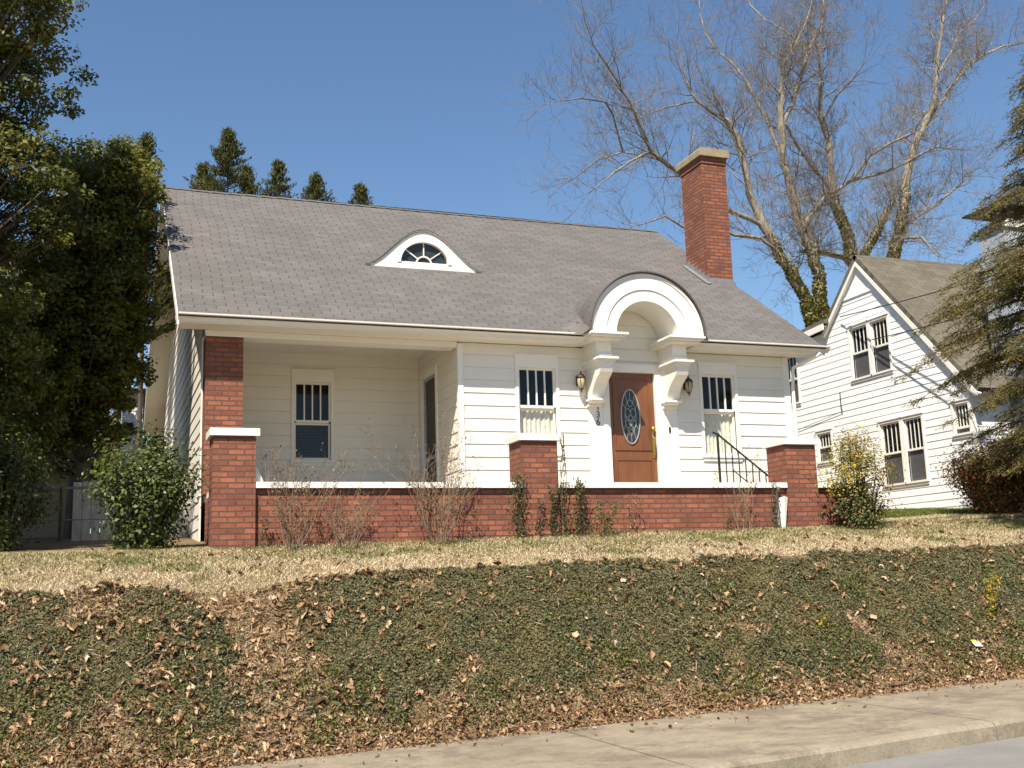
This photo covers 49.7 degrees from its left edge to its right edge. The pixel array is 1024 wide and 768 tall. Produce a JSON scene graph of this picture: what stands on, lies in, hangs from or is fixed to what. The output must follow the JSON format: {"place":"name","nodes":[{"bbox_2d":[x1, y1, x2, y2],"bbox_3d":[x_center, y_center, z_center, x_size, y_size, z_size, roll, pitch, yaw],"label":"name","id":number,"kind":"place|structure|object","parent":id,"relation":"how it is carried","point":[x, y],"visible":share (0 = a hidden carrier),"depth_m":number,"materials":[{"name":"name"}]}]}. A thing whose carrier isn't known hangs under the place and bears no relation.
{"place":"outdoors","nodes":[
{"label":"outdoors","id":0,"kind":"place"},
{"bbox_2d":[0,515,1023,767],"bbox_3d":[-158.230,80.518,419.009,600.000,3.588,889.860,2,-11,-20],"label":"lawn ground","id":1,"kind":"structure","parent":0,"point":[42,545],"depth_m":11.13,"materials":[{"name":"brown plant"}]},
{"bbox_2d":[0,281,61,531],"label":"evergreen tree","id":2,"kind":"object","parent":1,"relation":"on","point":[31,337],"visible":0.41,"depth_m":15.27,"materials":[{"name":"green plant"}]},
{"bbox_2d":[0,402,70,550],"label":"dark bush","id":3,"kind":"object","parent":1,"relation":"on","point":[10,489],"visible":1,"depth_m":14.39,"materials":[{"name":"green plant"}]},
{"bbox_2d":[4,468,68,538],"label":"shed","id":4,"kind":"structure","parent":1,"relation":"on","point":[49,530],"depth_m":18.77,"materials":[{"name":"grey wood"}]},
{"bbox_2d":[0,0,98,425],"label":"evergreen tree","id":5,"kind":"object","parent":1,"relation":"on","point":[16,55],"visible":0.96,"depth_m":16.02,"materials":[{"name":"green plant"}]},
{"bbox_2d":[0,229,128,511],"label":"background tree","id":6,"kind":"object","parent":1,"relation":"on","point":[16,274],"visible":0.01,"depth_m":25.27,"materials":[{"name":"green plant"}]},
{"bbox_2d":[26,486,115,542],"bbox_3d":[-7.600,2.065,16.554,4.400,1.081,0.058,2,-11,-20],"label":"wire fence","id":7,"kind":"object","parent":1,"relation":"on","point":[60,518],"visible":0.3,"depth_m":16.85,"materials":[{"name":"grey metal"}]},
{"bbox_2d":[0,132,171,538],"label":"evergreen tree","id":8,"kind":"object","parent":1,"relation":"on","point":[94,330],"visible":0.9,"depth_m":17.82,"materials":[{"name":"green plant"}]},
{"bbox_2d":[90,409,163,522],"bbox_3d":[-10.217,2.463,30.232,4.791,4.842,4.030,2,-11,-20],"label":"background tree","id":9,"kind":"object","parent":1,"relation":"on","point":[119,420],"visible":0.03,"depth_m":29.63,"materials":[{"name":"green plant"}]},
{"bbox_2d":[114,388,145,477],"bbox_3d":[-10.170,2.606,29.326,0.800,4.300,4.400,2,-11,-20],"label":"house","id":10,"kind":"structure","parent":1,"relation":"on","point":[131,417],"depth_m":27.72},
{"bbox_2d":[71,473,189,540],"bbox_3d":[-6.019,1.972,17.581,1.792,1.120,0.060,2,-11,-20],"label":"board fence","id":11,"kind":"object","parent":1,"relation":"on","point":[80,531],"visible":0.2,"depth_m":17.32,"materials":[{"name":"grey wood"}]},
{"bbox_2d":[76,418,209,550],"bbox_3d":[-4.641,1.271,14.098,1.720,1.735,1.568,2,-11,-20],"label":"leafy bush","id":12,"kind":"object","parent":1,"relation":"on","point":[147,516],"visible":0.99,"depth_m":13.82,"materials":[{"name":"green plant"}]},
{"bbox_2d":[126,131,175,461],"bbox_3d":[-7.567,-1.118,22.630,2.081,8.560,2.262,8,-14,-43],"label":"cedar tree","id":13,"kind":"object","parent":1,"relation":"on","point":[147,141],"visible":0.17,"depth_m":22.57,"materials":[{"name":"green plant"}]},
{"bbox_2d":[150,162,217,276],"bbox_3d":[-9.300,-0.968,32.314,4.073,11.735,4.087,2,-11,-20],"label":"conifer tree","id":14,"kind":"object","parent":1,"relation":"on","point":[204,172],"visible":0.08,"depth_m":33.25,"materials":[{"name":"green plant"}]},
{"bbox_2d":[155,125,285,241],"bbox_3d":[-8.287,-1.506,32.010,5.246,12.575,5.612,2,-11,-20],"label":"conifer tree","id":15,"kind":"object","parent":1,"relation":"on","point":[227,152],"visible":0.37,"depth_m":32.58,"materials":[{"name":"green plant"}]},
{"bbox_2d":[229,164,259,194],"bbox_3d":[-7.997,-0.968,33.237,4.134,11.914,3.763,-3,-10,5],"label":"conifer tree","id":16,"kind":"object","parent":1,"relation":"on","point":[249,182],"visible":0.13,"depth_m":34.03,"materials":[{"name":"green plant"}]},
{"bbox_2d":[258,517,270,548],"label":"weed plant","id":17,"kind":"object","parent":1,"relation":"on","point":[265,531],"visible":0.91,"depth_m":13.93,"materials":[{"name":"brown plant"}]},
{"bbox_2d":[249,159,312,199],"bbox_3d":[-7.002,-1.002,33.255,4.935,11.905,4.916,-4,-10,12],"label":"conifer tree","id":18,"kind":"object","parent":1,"relation":"on","point":[278,168],"visible":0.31,"depth_m":33.65,"materials":[{"name":"green plant"}]},
{"bbox_2d":[261,442,357,551],"bbox_3d":[-2.608,1.434,14.016,1.250,1.385,1.079,2,-11,-20],"label":"twiggy shrub","id":19,"kind":"object","parent":1,"relation":"on","point":[290,528],"visible":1,"depth_m":13.88,"materials":[{"name":"brown plant"}]},
{"bbox_2d":[300,171,336,201],"bbox_3d":[-5.664,-0.932,33.664,4.574,11.771,4.884,2,-11,-20],"label":"conifer tree","id":20,"kind":"object","parent":1,"relation":"on","point":[315,186],"visible":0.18,"depth_m":34.56,"materials":[{"name":"green plant"}]},
{"bbox_2d":[315,463,389,548],"bbox_3d":[-2.014,1.579,14.168,0.973,1.128,0.811,2,-11,-20],"label":"twiggy shrub","id":21,"kind":"object","parent":1,"relation":"on","point":[346,527],"visible":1,"depth_m":14.05,"materials":[{"name":"brown plant"}]},
{"bbox_2d":[347,181,374,204],"bbox_3d":[-5.044,-0.726,34.970,4.539,11.730,4.415,-3,-10,9],"label":"conifer tree","id":22,"kind":"object","parent":1,"relation":"on","point":[360,196],"visible":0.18,"depth_m":35.61,"materials":[{"name":"green plant"}]},
{"bbox_2d":[359,399,488,545],"bbox_3d":[-1.122,1.161,14.479,1.818,1.940,1.295,2,-11,-20],"label":"twiggy shrub","id":23,"kind":"object","parent":1,"relation":"on","point":[423,491],"visible":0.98,"depth_m":14.48,"materials":[{"name":"brown plant"}]},
{"bbox_2d":[143,147,871,549],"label":"cottage","id":24,"kind":"structure","parent":1,"relation":"on","point":[649,369],"depth_m":18.23,"materials":[{"name":"paint"}]},
{"bbox_2d":[289,368,335,465],"bbox_3d":[-3.438,0.603,18.873,0.760,1.652,0.500,2,-11,-20],"label":"window","id":25,"kind":"structure","parent":24,"relation":"in","point":[312,390],"depth_m":18.79,"materials":[{"name":"white paint"}]},
{"bbox_2d":[420,364,440,481],"bbox_3d":[-1.365,0.846,18.643,0.080,2.220,0.960,2,-11,-20],"label":"screen door","id":26,"kind":"structure","parent":24,"relation":"in","point":[428,379],"depth_m":18.83,"materials":[{"name":"white paint"}]},
{"bbox_2d":[503,472,530,538],"bbox_3d":[0.113,1.687,15.178,0.486,0.975,0.110,2,-11,-20],"label":"climbing vine","id":27,"kind":"object","parent":24,"relation":"attached to","point":[520,534],"visible":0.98,"depth_m":15.18,"materials":[{"name":"green plant"}]},
{"bbox_2d":[510,353,563,459],"bbox_3d":[0.340,0.401,17.808,0.785,1.692,0.500,2,-11,-20],"label":"window","id":28,"kind":"structure","parent":24,"relation":"in","point":[536,375],"depth_m":17.74,"materials":[{"name":"white paint"}]},
{"bbox_2d":[546,483,562,536],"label":"climbing vine","id":29,"kind":"object","parent":24,"relation":"attached to","point":[553,507],"visible":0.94,"depth_m":15.34,"materials":[{"name":"green plant"}]},
{"bbox_2d":[559,434,568,536],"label":"climbing vine","id":30,"kind":"object","parent":24,"relation":"attached to","point":[560,492],"visible":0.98,"depth_m":15.45,"materials":[{"name":"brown plant"}]},
{"bbox_2d":[609,372,657,481],"bbox_3d":[1.988,0.779,18.140,0.840,1.960,0.143,2,-11,-20],"label":"door","id":31,"kind":"structure","parent":24,"relation":"in","point":[633,434],"depth_m":18.17,"materials":[{"name":"brown wood"}]},
{"bbox_2d":[695,362,743,461],"bbox_3d":[3.451,0.508,18.962,0.785,1.692,0.500,2,-11,-20],"label":"window","id":32,"kind":"structure","parent":24,"relation":"in","point":[718,388],"depth_m":18.86,"materials":[{"name":"white paint"}]},
{"bbox_2d":[0,541,1023,766],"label":"creeper cover","id":33,"kind":"object","parent":1,"relation":"on","point":[663,583],"visible":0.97,"depth_m":11.65,"materials":[{"name":"green plant"}]},
{"bbox_2d":[0,520,1023,767],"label":"fallen leaves","id":34,"kind":"object","parent":1,"relation":"on","point":[168,686],"visible":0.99,"depth_m":10.82,"materials":[{"name":"brown plant"}]},
{"bbox_2d":[0,513,1023,633],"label":"dormant grass","id":35,"kind":"structure","parent":1,"relation":"on","point":[776,548],"depth_m":13.69,"materials":[{"name":"beige plant"}]},
{"bbox_2d":[0,546,1023,767],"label":"leaf crumbs","id":36,"kind":"object","parent":1,"relation":"on","point":[669,689],"visible":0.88,"depth_m":10.72,"materials":[{"name":"brown plant"}]},
{"bbox_2d":[0,564,1023,767],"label":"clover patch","id":37,"kind":"object","parent":1,"relation":"on","point":[493,699],"visible":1,"depth_m":10.82,"materials":[{"name":"green plant"}]},
{"bbox_2d":[0,513,1023,586],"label":"green grass","id":38,"kind":"structure","parent":1,"relation":"on","point":[421,548],"depth_m":14.19,"materials":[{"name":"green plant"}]},
{"bbox_2d":[0,537,1023,766],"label":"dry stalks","id":39,"kind":"object","parent":1,"relation":"on","point":[492,625],"visible":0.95,"depth_m":11.56,"materials":[{"name":"beige plant"}]},
{"bbox_2d":[534,497,545,537],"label":"weed plant","id":40,"kind":"object","parent":1,"relation":"on","point":[538,520],"visible":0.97,"depth_m":15.26,"materials":[{"name":"brown plant"}]},
{"bbox_2d":[564,477,593,535],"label":"climbing vine","id":41,"kind":"object","parent":1,"relation":"on","point":[577,522],"visible":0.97,"depth_m":15.48,"materials":[{"name":"green plant"}]},
{"bbox_2d":[585,500,629,537],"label":"weed plant","id":42,"kind":"object","parent":1,"relation":"on","point":[604,518],"visible":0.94,"depth_m":15.44,"materials":[{"name":"brown plant"}]},
{"bbox_2d":[623,493,643,532],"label":"weed plant","id":43,"kind":"object","parent":1,"relation":"on","point":[628,509],"visible":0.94,"depth_m":15.71,"materials":[{"name":"brown plant"}]},
{"bbox_2d":[726,512,733,529],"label":"weed plant","id":44,"kind":"object","parent":1,"relation":"on","point":[728,523],"visible":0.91,"depth_m":16.28,"materials":[{"name":"brown plant"}]},
{"bbox_2d":[700,434,762,531],"bbox_3d":[3.331,1.449,16.199,1.034,1.490,0.652,2,-11,-20],"label":"twiggy shrub","id":45,"kind":"object","parent":1,"relation":"on","point":[744,509],"visible":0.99,"depth_m":16.21,"materials":[{"name":"brown plant"}]},
{"bbox_2d":[491,0,1014,327],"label":"bare tree","id":46,"kind":"object","parent":1,"relation":"on","point":[815,308],"visible":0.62,"depth_m":38.76,"materials":[{"name":"brown plant"}]},
{"bbox_2d":[768,479,784,528],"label":"climbing vine","id":47,"kind":"object","parent":1,"relation":"on","point":[774,514],"visible":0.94,"depth_m":16.60,"materials":[{"name":"brown plant"}]},
{"bbox_2d":[733,0,911,322],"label":"bare tree","id":48,"kind":"object","parent":1,"relation":"on","point":[849,245],"visible":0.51,"depth_m":44.01,"materials":[{"name":"brown plant"}]},
{"bbox_2d":[814,612,831,629],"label":"sprig","id":49,"kind":"object","parent":1,"relation":"on","point":[824,618],"visible":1,"depth_m":12.54,"materials":[{"name":"yellow plant"}]},
{"bbox_2d":[806,419,905,526],"bbox_3d":[5.302,1.393,16.902,1.776,1.699,1.054,2,-11,-20],"label":"yellow shrub","id":50,"kind":"object","parent":1,"relation":"on","point":[846,458],"visible":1,"depth_m":16.84,"materials":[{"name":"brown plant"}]},
{"bbox_2d":[820,473,905,529],"bbox_3d":[5.330,1.775,16.856,1.357,0.943,1.088,-2,-10,1],"label":"leafy bush","id":51,"kind":"object","parent":1,"relation":"on","point":[866,519],"visible":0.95,"depth_m":16.71,"materials":[{"name":"green plant"}]},
{"bbox_2d":[785,203,1023,509],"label":"neighbour house","id":52,"kind":"structure","parent":1,"relation":"on","point":[845,379],"depth_m":23.35,"materials":[{"name":"white wood"}]},
{"bbox_2d":[785,357,809,407],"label":"window","id":53,"kind":"structure","parent":52,"relation":"in","point":[791,361],"depth_m":26.41,"materials":[{"name":"white paint"}]},
{"bbox_2d":[814,428,846,465],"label":"window","id":54,"kind":"structure","parent":52,"relation":"in","point":[824,437],"depth_m":25.32,"materials":[{"name":"white paint"}]},
{"bbox_2d":[846,320,876,383],"bbox_3d":[7.794,-0.685,24.215,0.500,1.282,0.734,2,-11,-20],"label":"window","id":55,"kind":"structure","parent":52,"relation":"in","point":[858,337],"depth_m":24.29,"materials":[{"name":"white paint"}]},
{"bbox_2d":[867,313,907,377],"bbox_3d":[8.030,-0.806,23.589,0.500,1.282,0.694,2,-11,-20],"label":"window","id":56,"kind":"structure","parent":52,"relation":"in","point":[878,326],"depth_m":23.63,"materials":[{"name":"white paint"}]},
{"bbox_2d":[876,417,911,489],"bbox_3d":[8.125,1.456,23.125,0.500,1.442,0.754,2,-11,-20],"label":"window","id":57,"kind":"structure","parent":52,"relation":"in","point":[890,430],"depth_m":23.19,"materials":[{"name":"white paint"}]},
{"bbox_2d":[840,277,986,316],"bbox_3d":[8.483,-2.068,18.344,0.017,1.237,12.961,0,-10,-10],"label":"service wire","id":58,"kind":"object","parent":52,"relation":"attached to","point":[899,301],"visible":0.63,"depth_m":22.26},
{"bbox_2d":[900,412,939,486],"bbox_3d":[8.366,1.333,22.485,0.500,1.442,0.684,2,-11,-20],"label":"window","id":59,"kind":"structure","parent":52,"relation":"in","point":[912,425],"depth_m":22.53,"materials":[{"name":"white paint"}]},
{"bbox_2d":[870,299,1022,340],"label":"service wire","id":60,"kind":"object","parent":52,"relation":"attached to","point":[919,328],"visible":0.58,"depth_m":22.02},
{"bbox_2d":[948,397,989,438],"bbox_3d":[8.829,0.670,21.299,0.500,0.737,0.544,2,-11,-20],"label":"window","id":61,"kind":"structure","parent":52,"relation":"in","point":[957,407],"depth_m":21.33,"materials":[{"name":"white paint"}]},
{"bbox_2d":[824,0,1023,273],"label":"bare tree","id":62,"kind":"object","parent":1,"relation":"on","point":[898,234],"visible":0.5,"depth_m":49.02,"materials":[{"name":"brown plant"}]},
{"bbox_2d":[876,507,979,517],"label":"side green grass","id":63,"kind":"structure","parent":1,"relation":"on","point":[911,512],"depth_m":19.53,"materials":[{"name":"green plant"}]},
{"bbox_2d":[884,54,1023,482],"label":"hemlock tree","id":64,"kind":"object","parent":1,"relation":"on","point":[1012,280],"visible":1,"depth_m":17.79,"materials":[{"name":"green plant"}]},
{"bbox_2d":[967,608,980,625],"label":"sprig","id":65,"kind":"object","parent":1,"relation":"on","point":[976,614],"visible":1,"depth_m":13.17,"materials":[{"name":"green plant"}]},
{"bbox_2d":[930,427,1023,513],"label":"red shrub","id":66,"kind":"object","parent":1,"relation":"on","point":[985,496],"visible":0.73,"depth_m":18.70,"materials":[{"name":"brown plant"}]},
{"bbox_2d":[971,640,982,645],"bbox_3d":[5.397,3.013,12.865,0.151,0.076,0.103,4,-12,-29],"label":"paper scrap","id":67,"kind":"object","parent":1,"relation":"on","point":[976,643],"visible":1,"depth_m":12.84,"materials":[{"name":"white paper"}]},
{"bbox_2d":[982,570,1003,620],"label":"sprig","id":68,"kind":"object","parent":1,"relation":"on","point":[989,600],"visible":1,"depth_m":13.34,"materials":[{"name":"yellow plant"}]},
{"bbox_2d":[992,446,1023,500],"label":"dark bush","id":69,"kind":"object","parent":1,"relation":"on","point":[1019,491],"visible":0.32,"depth_m":18.62,"materials":[{"name":"brown plant"}]},
{"bbox_2d":[0,0,1023,533],"label":"sky","id":70,"kind":"structure","parent":0,"point":[394,97],"materials":[{"name":"blue"}]},
{"bbox_2d":[215,678,1023,767],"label":"sidewalk","id":71,"kind":"structure","parent":0,"point":[693,740],"depth_m":9.78,"materials":[{"name":"concrete"}]},
{"bbox_2d":[837,736,1023,767],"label":"road","id":72,"kind":"structure","parent":0,"point":[1007,753],"depth_m":8.81,"materials":[{"name":"grey asphalt"}]},
{"bbox_2d":[670,713,1023,767],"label":"curb","id":73,"kind":"structure","parent":72,"relation":"on","point":[863,750],"depth_m":9.01,"materials":[{"name":"concrete"}]},
{"bbox_2d":[878,510,1023,519],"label":"side grass","id":74,"kind":"structure","parent":0,"point":[925,516],"depth_m":18.59,"materials":[{"name":"plant"}]}
]}

